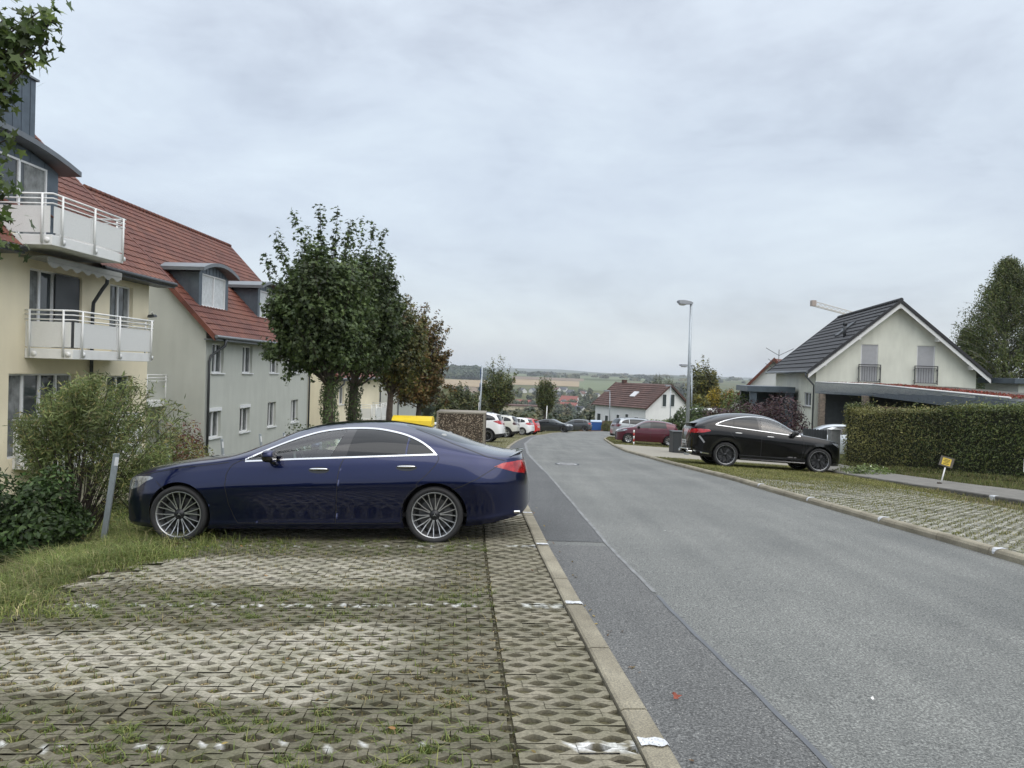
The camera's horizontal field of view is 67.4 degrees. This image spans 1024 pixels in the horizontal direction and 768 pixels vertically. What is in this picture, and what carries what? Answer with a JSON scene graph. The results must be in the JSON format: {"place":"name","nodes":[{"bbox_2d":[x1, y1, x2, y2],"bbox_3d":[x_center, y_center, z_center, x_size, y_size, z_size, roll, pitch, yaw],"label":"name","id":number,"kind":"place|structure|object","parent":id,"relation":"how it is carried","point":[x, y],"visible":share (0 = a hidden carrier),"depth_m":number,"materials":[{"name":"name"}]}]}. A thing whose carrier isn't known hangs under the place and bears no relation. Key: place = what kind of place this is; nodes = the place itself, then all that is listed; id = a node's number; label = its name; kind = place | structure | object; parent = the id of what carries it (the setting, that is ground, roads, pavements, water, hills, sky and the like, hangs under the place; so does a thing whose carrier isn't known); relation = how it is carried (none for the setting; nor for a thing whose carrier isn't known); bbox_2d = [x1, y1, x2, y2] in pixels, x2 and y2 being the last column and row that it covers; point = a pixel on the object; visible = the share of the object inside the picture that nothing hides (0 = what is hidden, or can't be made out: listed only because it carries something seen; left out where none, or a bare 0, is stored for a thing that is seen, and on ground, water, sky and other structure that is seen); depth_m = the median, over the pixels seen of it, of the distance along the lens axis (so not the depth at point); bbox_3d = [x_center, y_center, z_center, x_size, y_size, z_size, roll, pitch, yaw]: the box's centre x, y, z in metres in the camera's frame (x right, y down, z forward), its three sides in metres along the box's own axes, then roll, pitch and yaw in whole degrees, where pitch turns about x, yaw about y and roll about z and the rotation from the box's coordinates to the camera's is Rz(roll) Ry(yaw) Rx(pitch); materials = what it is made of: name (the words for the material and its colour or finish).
{"place":"outdoors","nodes":[
{"label":"outdoors","id":0,"kind":"place"},
{"bbox_2d":[0,516,225,622],"bbox_3d":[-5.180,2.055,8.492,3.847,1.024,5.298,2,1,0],"label":"grass","id":1,"kind":"structure","parent":0,"point":[125,551],"depth_m":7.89,"materials":[{"name":"green plant"}]},
{"bbox_2d":[83,184,310,465],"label":"apartment house","id":2,"kind":"structure","parent":0,"point":[210,327],"depth_m":34.23,"materials":[{"name":"grey paint"}]},
{"bbox_2d":[209,407,221,439],"bbox_3d":[-12.857,1.686,33.052,0.270,1.340,1.320,2,1,2],"label":"window","id":3,"kind":"structure","parent":2,"relation":"in","point":[213,412],"depth_m":33.25,"materials":[{"name":"white glass"}]},
{"bbox_2d":[211,343,225,373],"bbox_3d":[-12.754,-1.081,33.158,0.260,1.315,1.320,2,1,2],"label":"window","id":4,"kind":"structure","parent":2,"relation":"in","point":[216,359],"depth_m":33.39,"materials":[{"name":"white glass"}]},
{"bbox_2d":[239,404,250,433],"bbox_3d":[-12.713,1.641,36.346,0.270,1.340,1.320,2,1,2],"label":"window","id":5,"kind":"structure","parent":2,"relation":"in","point":[243,408],"depth_m":36.54,"materials":[{"name":"white glass"}]},
{"bbox_2d":[242,346,253,373],"bbox_3d":[-12.615,-1.127,36.454,0.260,1.315,1.320,2,1,2],"label":"window","id":6,"kind":"structure","parent":2,"relation":"in","point":[246,350],"depth_m":36.71,"materials":[{"name":"white glass"}]},
{"bbox_2d":[0,524,517,767],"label":"parking bay","id":7,"kind":"object","parent":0,"point":[307,567],"visible":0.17,"depth_m":4.88,"materials":[{"name":"concrete"}]},
{"bbox_2d":[18,529,306,565],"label":"grass","id":8,"kind":"structure","parent":7,"relation":"on","point":[215,550],"depth_m":8.64,"materials":[{"name":"green plant"}]},
{"bbox_2d":[128,420,529,542],"bbox_3d":[-2.282,1.174,9.879,5.018,1.425,2.288,0,-2,1],"label":"saloon car","id":9,"kind":"object","parent":7,"relation":"on","point":[427,484],"visible":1,"depth_m":8.97,"materials":[{"name":"blue paint"}]},
{"bbox_2d":[442,379,487,386],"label":"field","id":10,"kind":"structure","parent":0,"point":[470,383],"depth_m":1731.96,"materials":[{"name":"beige soil"}]},
{"bbox_2d":[0,0,1023,377],"label":"sky","id":11,"kind":"structure","parent":0,"point":[553,177],"materials":[{"name":"grey"}]},
{"bbox_2d":[4,372,1023,593],"bbox_3d":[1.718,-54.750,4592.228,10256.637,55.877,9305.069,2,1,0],"label":"ground","id":12,"kind":"structure","parent":0,"point":[725,385],"depth_m":1642.19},
{"bbox_2d":[0,467,44,566],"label":"broadleaf bush","id":13,"kind":"object","parent":12,"relation":"on","point":[5,498],"visible":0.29,"depth_m":9.56,"materials":[{"name":"green plant"}]},
{"bbox_2d":[0,0,73,262],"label":"maple tree","id":14,"kind":"object","parent":12,"relation":"on","point":[19,44],"visible":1,"depth_m":6.75,"materials":[{"name":"green plant"}]},
{"bbox_2d":[0,463,95,564],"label":"broadleaf bush","id":15,"kind":"object","parent":12,"relation":"on","point":[55,510],"visible":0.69,"depth_m":9.46,"materials":[{"name":"green plant"}]},
{"bbox_2d":[26,499,136,539],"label":"grass","id":16,"kind":"structure","parent":12,"relation":"on","point":[118,518],"depth_m":17.51,"materials":[{"name":"green plant"}]},
{"bbox_2d":[0,64,177,506],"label":"apartment house","id":17,"kind":"structure","parent":12,"relation":"on","point":[74,293],"depth_m":22.13,"materials":[{"name":"beige paint"}]},
{"bbox_2d":[7,374,70,458],"bbox_3d":[-13.495,0.849,21.854,0.070,2.300,2.900,2,1,2],"label":"window","id":18,"kind":"structure","parent":17,"relation":"in","point":[22,388],"depth_m":21.37,"materials":[{"name":"white glass"}]},
{"bbox_2d":[29,268,76,348],"bbox_3d":[-13.380,-2.146,22.309,0.070,2.180,2.400,2,1,2],"label":"window","id":19,"kind":"structure","parent":17,"relation":"in","point":[41,295],"depth_m":21.90,"materials":[{"name":"white glass"}]},
{"bbox_2d":[54,274,79,347],"bbox_3d":[-13.262,-2.141,22.880,0.040,2.120,1.150,2,1,2],"label":"screen door","id":20,"kind":"structure","parent":17,"relation":"in","point":[66,289],"depth_m":22.86,"materials":[{"name":"grey glass"}]},
{"bbox_2d":[109,284,129,327],"bbox_3d":[-13.127,-2.497,25.697,0.270,1.605,1.520,2,1,2],"label":"window","id":21,"kind":"structure","parent":17,"relation":"in","point":[119,295],"depth_m":25.86,"materials":[{"name":"white glass"}]},
{"bbox_2d":[4,370,192,538],"bbox_3d":[-6.160,1.076,11.127,3.555,2.709,2.324,2,1,0],"label":"willow shrub","id":22,"kind":"object","parent":12,"relation":"on","point":[77,412],"visible":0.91,"depth_m":10.74,"materials":[{"name":"green plant"}]},
{"bbox_2d":[101,453,119,539],"bbox_3d":[-5.203,1.479,9.938,0.225,1.162,0.036,2,1,0],"label":"guard post","id":23,"kind":"object","parent":12,"relation":"on","point":[110,491],"visible":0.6,"depth_m":9.93,"materials":[{"name":"metal"}]},
{"bbox_2d":[81,448,180,526],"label":"leafy undergrowth","id":24,"kind":"object","parent":12,"relation":"on","point":[126,505],"visible":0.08,"depth_m":11.68,"materials":[{"name":"green plant"}]},
{"bbox_2d":[160,419,206,463],"bbox_3d":[-6.889,1.844,16.065,1.294,2.298,1.205,2,1,0],"label":"barberry bush","id":25,"kind":"object","parent":12,"relation":"on","point":[193,437],"visible":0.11,"depth_m":15.95,"materials":[{"name":"green plant"}]},
{"bbox_2d":[165,435,213,461],"bbox_3d":[-6.262,1.919,15.031,1.538,1.919,1.082,2,1,0],"label":"barberry bush","id":26,"kind":"object","parent":12,"relation":"on","point":[191,446],"visible":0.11,"depth_m":14.97,"materials":[{"name":"green plant"}]},
{"bbox_2d":[257,204,381,449],"bbox_3d":[-4.875,-0.999,19.232,3.047,7.027,3.155,2,1,0],"label":"maple tree","id":27,"kind":"object","parent":12,"relation":"on","point":[318,321],"visible":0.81,"depth_m":18.62,"materials":[{"name":"green plant"}]},
{"bbox_2d":[0,512,645,767],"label":"soil","id":28,"kind":"structure","parent":12,"relation":"on","point":[515,760],"depth_m":4.24,"materials":[{"name":"brown soil"}]},
{"bbox_2d":[24,537,273,629],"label":"grass","id":29,"kind":"structure","parent":28,"relation":"on","point":[99,578],"depth_m":6.61,"materials":[{"name":"green plant"}]},
{"bbox_2d":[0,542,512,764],"bbox_3d":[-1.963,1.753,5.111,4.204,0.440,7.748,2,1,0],"label":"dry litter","id":30,"kind":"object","parent":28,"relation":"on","point":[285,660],"visible":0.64,"depth_m":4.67,"materials":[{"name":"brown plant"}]},
{"bbox_2d":[0,524,520,764],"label":"moss","id":31,"kind":"object","parent":28,"relation":"on","point":[182,751],"visible":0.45,"depth_m":4.55,"materials":[{"name":"green plant"}]},
{"bbox_2d":[0,524,533,767],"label":"grass","id":32,"kind":"structure","parent":28,"relation":"on","point":[285,729],"depth_m":4.50,"materials":[{"name":"green plant"}]},
{"bbox_2d":[47,509,693,760],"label":"fallen leaves","id":33,"kind":"object","parent":28,"relation":"on","point":[393,727],"depth_m":4.20,"materials":[{"name":"brown plant"}]},
{"bbox_2d":[339,215,415,420],"bbox_3d":[-4.370,-1.107,22.383,3.030,7.570,3.214,2,1,0],"label":"maple tree","id":34,"kind":"object","parent":28,"relation":"on","point":[387,309],"visible":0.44,"depth_m":21.99,"materials":[{"name":"green plant"}]},
{"bbox_2d":[375,293,430,419],"bbox_3d":[-4.223,-0.234,28.508,2.427,6.326,3.014,2,1,0],"label":"maple tree","id":35,"kind":"object","parent":28,"relation":"on","point":[404,368],"visible":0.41,"depth_m":28.18,"materials":[{"name":"green plant"}]},
{"bbox_2d":[485,513,645,767],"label":"parking bay","id":36,"kind":"object","parent":28,"relation":"on","point":[523,592],"visible":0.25,"depth_m":4.66,"materials":[{"name":"concrete"}]},
{"bbox_2d":[307,370,386,446],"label":"apartment house","id":37,"kind":"structure","parent":12,"relation":"on","point":[371,405],"depth_m":54.62,"materials":[{"name":"beige paint"}]},
{"bbox_2d":[379,383,416,419],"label":"apartment house","id":38,"kind":"structure","parent":12,"relation":"on","point":[408,410],"depth_m":74.33,"materials":[{"name":"grey paint"}]},
{"bbox_2d":[392,415,434,426],"bbox_3d":[-3.528,1.828,27.352,1.424,1.398,1.120,2,1,0],"label":"waste container","id":39,"kind":"object","parent":12,"relation":"on","point":[425,420],"visible":0.18,"depth_m":26.91,"materials":[{"name":"yellow plastic"}]},
{"bbox_2d":[393,295,456,415],"bbox_3d":[-4.482,-0.487,36.573,3.331,7.526,3.470,1,1,-33],"label":"autumn tree","id":40,"kind":"object","parent":12,"relation":"on","point":[424,389],"visible":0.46,"depth_m":36.15,"materials":[{"name":"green plant"}]},
{"bbox_2d":[421,386,461,415],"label":"hillside woods","id":41,"kind":"object","parent":12,"relation":"on","point":[428,411],"visible":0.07,"depth_m":200.68,"materials":[{"name":"green plant"}]},
{"bbox_2d":[433,394,459,418],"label":"bushy tree","id":42,"kind":"object","parent":12,"relation":"on","point":[448,406],"visible":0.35,"depth_m":87.43,"materials":[{"name":"green plant"}]},
{"bbox_2d":[446,381,474,409],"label":"bushy tree","id":43,"kind":"object","parent":12,"relation":"on","point":[461,399],"visible":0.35,"depth_m":94.43,"materials":[{"name":"green plant"}]},
{"bbox_2d":[441,364,494,379],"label":"hilltop wood","id":44,"kind":"object","parent":12,"relation":"on","point":[464,372],"visible":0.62,"depth_m":2031.97,"materials":[{"name":"green plant"}]},
{"bbox_2d":[464,391,490,411],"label":"bushy tree","id":45,"kind":"object","parent":12,"relation":"on","point":[483,402],"visible":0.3,"depth_m":99.48,"materials":[{"name":"green plant"}]},
{"bbox_2d":[478,356,518,413],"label":"maple tree","id":46,"kind":"object","parent":12,"relation":"on","point":[496,391],"visible":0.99,"depth_m":74.54,"materials":[{"name":"green plant"}]},
{"bbox_2d":[431,409,594,421],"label":"slope trees","id":47,"kind":"object","parent":12,"relation":"on","point":[538,415],"depth_m":156.19,"materials":[{"name":"green plant"}]},
{"bbox_2d":[534,375,557,418],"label":"maple tree","id":48,"kind":"object","parent":12,"relation":"on","point":[545,397],"visible":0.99,"depth_m":90.57,"materials":[{"name":"green plant"}]},
{"bbox_2d":[441,385,686,417],"bbox_3d":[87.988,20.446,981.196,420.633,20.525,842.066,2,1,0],"label":"valley trees","id":49,"kind":"object","parent":12,"relation":"on","point":[561,409],"visible":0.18,"depth_m":921.79,"materials":[{"name":"green plant"}]},
{"bbox_2d":[506,431,680,767],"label":"kerb","id":50,"kind":"structure","parent":12,"relation":"on","point":[633,712],"depth_m":4.65,"materials":[{"name":"concrete"}]},
{"bbox_2d":[637,737,669,745],"bbox_3d":[0.667,1.687,3.606,0.147,0.023,0.100,2,1,0],"label":"bay marking","id":51,"kind":"object","parent":50,"relation":"on","point":[656,741],"visible":1,"depth_m":3.60,"materials":[{"name":"paint"}]},
{"bbox_2d":[518,371,751,382],"bbox_3d":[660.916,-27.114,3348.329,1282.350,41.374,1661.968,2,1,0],"label":"field trees","id":52,"kind":"object","parent":12,"relation":"on","point":[551,374],"visible":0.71,"depth_m":2990.23,"materials":[{"name":"green plant"}]},
{"bbox_2d":[591,380,685,428],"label":"detached house","id":53,"kind":"structure","parent":12,"relation":"on","point":[624,398],"depth_m":112.58,"materials":[{"name":"white paint"}]},
{"bbox_2d":[666,406,689,429],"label":"shrub","id":54,"kind":"object","parent":12,"relation":"on","point":[676,419],"visible":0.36,"depth_m":55.68,"materials":[{"name":"green plant"}]},
{"bbox_2d":[677,300,692,454],"bbox_3d":[7.458,-0.146,33.498,0.759,7.011,0.300,2,1,0],"label":"street lamp","id":55,"kind":"object","parent":12,"relation":"on","point":[683,302],"visible":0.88,"depth_m":33.43,"materials":[{"name":"metal"}]},
{"bbox_2d":[684,401,709,424],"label":"shrub","id":56,"kind":"object","parent":12,"relation":"on","point":[693,416],"visible":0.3,"depth_m":51.62,"materials":[{"name":"green plant"}]},
{"bbox_2d":[683,354,721,414],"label":"birch tree","id":57,"kind":"object","parent":12,"relation":"on","point":[702,386],"visible":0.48,"depth_m":81.17,"materials":[{"name":"green plant"}]},
{"bbox_2d":[706,383,724,406],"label":"yellow tree","id":58,"kind":"object","parent":12,"relation":"on","point":[715,397],"visible":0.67,"depth_m":75.78,"materials":[{"name":"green plant"}]},
{"bbox_2d":[713,389,748,414],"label":"shrub","id":59,"kind":"object","parent":12,"relation":"on","point":[733,396],"visible":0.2,"depth_m":49.89,"materials":[{"name":"green plant"}]},
{"bbox_2d":[727,358,781,407],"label":"detached house","id":60,"kind":"structure","parent":12,"relation":"on","point":[761,378],"depth_m":73.99,"materials":[{"name":"white paint"}]},
{"bbox_2d":[745,399,782,431],"bbox_3d":[12.886,2.047,39.467,2.176,2.470,2.339,2,1,0],"label":"shrub","id":61,"kind":"object","parent":12,"relation":"on","point":[753,407],"visible":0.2,"depth_m":39.35,"materials":[{"name":"purple plant"}]},
{"bbox_2d":[736,385,794,429],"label":"annex","id":62,"kind":"object","parent":12,"relation":"on","point":[757,392],"visible":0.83,"depth_m":47.69,"materials":[{"name":"metal"}]},
{"bbox_2d":[757,390,814,432],"bbox_3d":[13.392,1.757,38.016,2.735,2.880,2.653,1,1,-42],"label":"shrub","id":63,"kind":"object","parent":12,"relation":"on","point":[794,414],"visible":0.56,"depth_m":37.76,"materials":[{"name":"purple plant"}]},
{"bbox_2d":[604,437,1023,564],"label":"kerb","id":64,"kind":"structure","parent":12,"relation":"on","point":[986,549],"depth_m":11.58,"materials":[{"name":"concrete"}]},
{"bbox_2d":[803,428,826,439],"bbox_3d":[11.838,2.402,30.059,0.941,1.346,0.050,2,1,0],"label":"picket fence","id":65,"kind":"object","parent":12,"relation":"on","point":[820,433],"visible":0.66,"depth_m":30.03,"materials":[{"name":"metal"}]},
{"bbox_2d":[799,424,846,453],"bbox_3d":[14.037,2.491,34.080,4.253,1.460,2.101,2,-3,8],"label":"hatchback car","id":66,"kind":"object","parent":12,"relation":"on","point":[827,426],"visible":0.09,"depth_m":33.39,"materials":[{"name":"silver metal"}]},
{"bbox_2d":[828,427,840,460],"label":"fence pier","id":67,"kind":"structure","parent":12,"relation":"on","point":[834,434],"depth_m":29.23,"materials":[{"name":"white paint"}]},
{"bbox_2d":[765,298,992,431],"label":"detached house","id":68,"kind":"structure","parent":12,"relation":"on","point":[898,341],"depth_m":42.45,"materials":[{"name":"paint"}]},
{"bbox_2d":[857,344,880,382],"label":"window","id":69,"kind":"structure","parent":68,"relation":"in","point":[869,353],"depth_m":42.59,"materials":[{"name":"white glass"}]},
{"bbox_2d":[913,346,937,384],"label":"window","id":70,"kind":"structure","parent":68,"relation":"in","point":[925,366],"depth_m":42.16,"materials":[{"name":"white glass"}]},
{"bbox_2d":[752,462,1023,514],"bbox_3d":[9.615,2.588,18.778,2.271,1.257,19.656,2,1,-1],"label":"grass","id":71,"kind":"structure","parent":12,"relation":"on","point":[996,503],"depth_m":16.70,"materials":[{"name":"green plant"}]},
{"bbox_2d":[657,456,999,501],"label":"grass","id":72,"kind":"structure","parent":71,"relation":"on","point":[777,470],"depth_m":21.41,"materials":[{"name":"green plant"}]},
{"bbox_2d":[689,462,1023,553],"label":"parking bay","id":73,"kind":"object","parent":71,"relation":"on","point":[1018,526],"visible":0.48,"depth_m":13.09,"materials":[{"name":"concrete"}]},
{"bbox_2d":[678,413,838,472],"bbox_3d":[8.057,1.866,25.031,4.960,1.736,2.410,4,-3,0],"label":"car","id":74,"kind":"object","parent":73,"relation":"on","point":[727,439],"visible":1,"depth_m":24.09,"materials":[{"name":"black paint"}]},
{"bbox_2d":[806,467,1023,504],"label":"kerb","id":75,"kind":"structure","parent":12,"relation":"on","point":[978,495],"depth_m":18.06,"materials":[{"name":"grey concrete"}]},
{"bbox_2d":[815,381,1023,426],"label":"garage","id":76,"kind":"structure","parent":12,"relation":"on","point":[831,404],"depth_m":40.07,"materials":[{"name":"metal"}]},
{"bbox_2d":[839,459,1023,489],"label":"grass","id":77,"kind":"structure","parent":12,"relation":"on","point":[1007,477],"depth_m":21.70,"materials":[{"name":"green plant"}]},
{"bbox_2d":[841,395,1023,482],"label":"clipped hedge","id":78,"kind":"object","parent":12,"relation":"on","point":[983,440],"visible":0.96,"depth_m":24.26,"materials":[{"name":"green plant"}]},
{"bbox_2d":[957,325,994,396],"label":"birch tree","id":79,"kind":"object","parent":12,"relation":"on","point":[960,343],"visible":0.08,"depth_m":65.32,"materials":[{"name":"green plant"}]},
{"bbox_2d":[949,255,1023,397],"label":"birch tree","id":80,"kind":"object","parent":12,"relation":"on","point":[1002,309],"visible":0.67,"depth_m":63.04,"materials":[{"name":"green plant"}]},
{"bbox_2d":[486,431,570,447],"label":"parking bay","id":81,"kind":"object","parent":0,"point":[505,442],"visible":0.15,"depth_m":46.35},
{"bbox_2d":[436,409,486,443],"bbox_3d":[-2.428,2.131,37.240,2.314,1.635,2.035,2,1,0],"label":"bin enclosure","id":82,"kind":"object","parent":81,"relation":"on","point":[470,424],"visible":0.64,"depth_m":36.23,"materials":[{"name":"stone"}]},
{"bbox_2d":[434,412,505,441],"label":"suv car","id":83,"kind":"object","parent":81,"relation":"on","point":[495,427],"visible":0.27,"depth_m":42.75,"materials":[{"name":"white metal"}]},
{"bbox_2d":[501,415,519,437],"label":"suv car","id":84,"kind":"object","parent":81,"relation":"on","point":[512,426],"visible":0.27,"depth_m":53.37,"materials":[{"name":"white metal"}]},
{"bbox_2d":[516,417,534,434],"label":"hatchback car","id":85,"kind":"object","parent":81,"relation":"on","point":[527,427],"visible":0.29,"depth_m":62.46,"materials":[{"name":"white metal"}]},
{"bbox_2d":[538,419,572,431],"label":"saloon car","id":86,"kind":"object","parent":81,"relation":"on","point":[550,425],"visible":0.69,"depth_m":82.72,"materials":[{"name":"black metal"}]},
{"bbox_2d":[566,419,591,430],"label":"hatchback car","id":87,"kind":"object","parent":81,"relation":"on","point":[582,424],"visible":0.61,"depth_m":92.18,"materials":[{"name":"grey metal"}]},
{"bbox_2d":[512,379,578,386],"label":"field","id":88,"kind":"structure","parent":0,"point":[557,383],"depth_m":1907.40,"materials":[{"name":"beige soil"}]},
{"bbox_2d":[579,380,641,390],"bbox_3d":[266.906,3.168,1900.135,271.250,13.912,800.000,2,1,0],"label":"field","id":89,"kind":"structure","parent":0,"point":[596,385],"depth_m":1889.78,"materials":[{"name":"green plant"}]},
{"bbox_2d":[486,368,752,379],"bbox_3d":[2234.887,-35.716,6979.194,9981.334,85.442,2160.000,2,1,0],"label":"hills","id":90,"kind":"structure","parent":0,"point":[534,370],"depth_m":6447.23,"materials":[{"name":"green plant"}]},
{"bbox_2d":[606,436,668,447],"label":"parking bay","id":91,"kind":"object","parent":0,"point":[632,443],"visible":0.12,"depth_m":46.06,"materials":[{"name":"green plant"}]},
{"bbox_2d":[610,417,647,435],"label":"suv car","id":92,"kind":"object","parent":91,"relation":"on","point":[618,423],"visible":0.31,"depth_m":56.17,"materials":[{"name":"silver metal"}]},
{"bbox_2d":[615,420,677,445],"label":"hatchback car","id":93,"kind":"object","parent":91,"relation":"on","point":[652,431],"visible":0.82,"depth_m":46.51,"materials":[{"name":"red metal"}]},
{"bbox_2d":[615,444,788,465],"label":"driveway","id":94,"kind":"structure","parent":0,"point":[657,451],"depth_m":33.07,"materials":[{"name":"grey concrete"}]},
{"bbox_2d":[669,430,683,452],"bbox_3d":[7.969,2.699,35.476,1.310,1.050,0.930,2,1,0],"label":"bin box","id":95,"kind":"object","parent":94,"relation":"on","point":[675,436],"visible":0.38,"depth_m":35.04,"materials":[{"name":"black plastic"}]},
{"bbox_2d":[526,431,1023,767],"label":"road","id":96,"kind":"structure","parent":0,"point":[817,627],"depth_m":6.45,"materials":[{"name":"grey asphalt"}]},
{"bbox_2d":[509,436,602,541],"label":"road repair","id":97,"kind":"structure","parent":96,"relation":"on","point":[558,513],"depth_m":11.66,"materials":[{"name":"asphalt"}]},
{"bbox_2d":[524,434,655,591],"bbox_3d":[1.745,3.291,40.807,2.253,3.979,68.283,2,1,3],"label":"road seam","id":98,"kind":"object","parent":96,"relation":"on","point":[606,543],"visible":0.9,"depth_m":10.14,"materials":[{"name":"grey asphalt"}]},
{"bbox_2d":[549,544,826,767],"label":"road repair","id":99,"kind":"structure","parent":96,"relation":"on","point":[718,713],"depth_m":4.51,"materials":[{"name":"asphalt"}]},
{"bbox_2d":[656,595,833,767],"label":"road seam","id":100,"kind":"object","parent":96,"relation":"on","point":[818,754],"visible":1,"depth_m":4.30,"materials":[{"name":"grey asphalt"}]},
{"bbox_2d":[672,460,1023,553],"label":"grass","id":101,"kind":"structure","parent":0,"point":[892,505],"depth_m":14.29,"materials":[{"name":"green plant"}]},
{"bbox_2d":[828,464,1023,499],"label":"pavement","id":102,"kind":"structure","parent":0,"point":[1005,492],"depth_m":19.42,"materials":[{"name":"grey concrete"}]},
{"bbox_2d":[843,463,901,474],"bbox_3d":[11.040,2.711,23.572,1.414,0.558,1.308,1,1,-41],"label":"weed","id":103,"kind":"object","parent":102,"relation":"on","point":[864,469],"visible":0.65,"depth_m":23.44,"materials":[{"name":"green plant"}]},
{"bbox_2d":[977,378,1023,400],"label":"shed","id":104,"kind":"structure","parent":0,"point":[1012,384],"depth_m":40.95,"materials":[{"name":"metal"}]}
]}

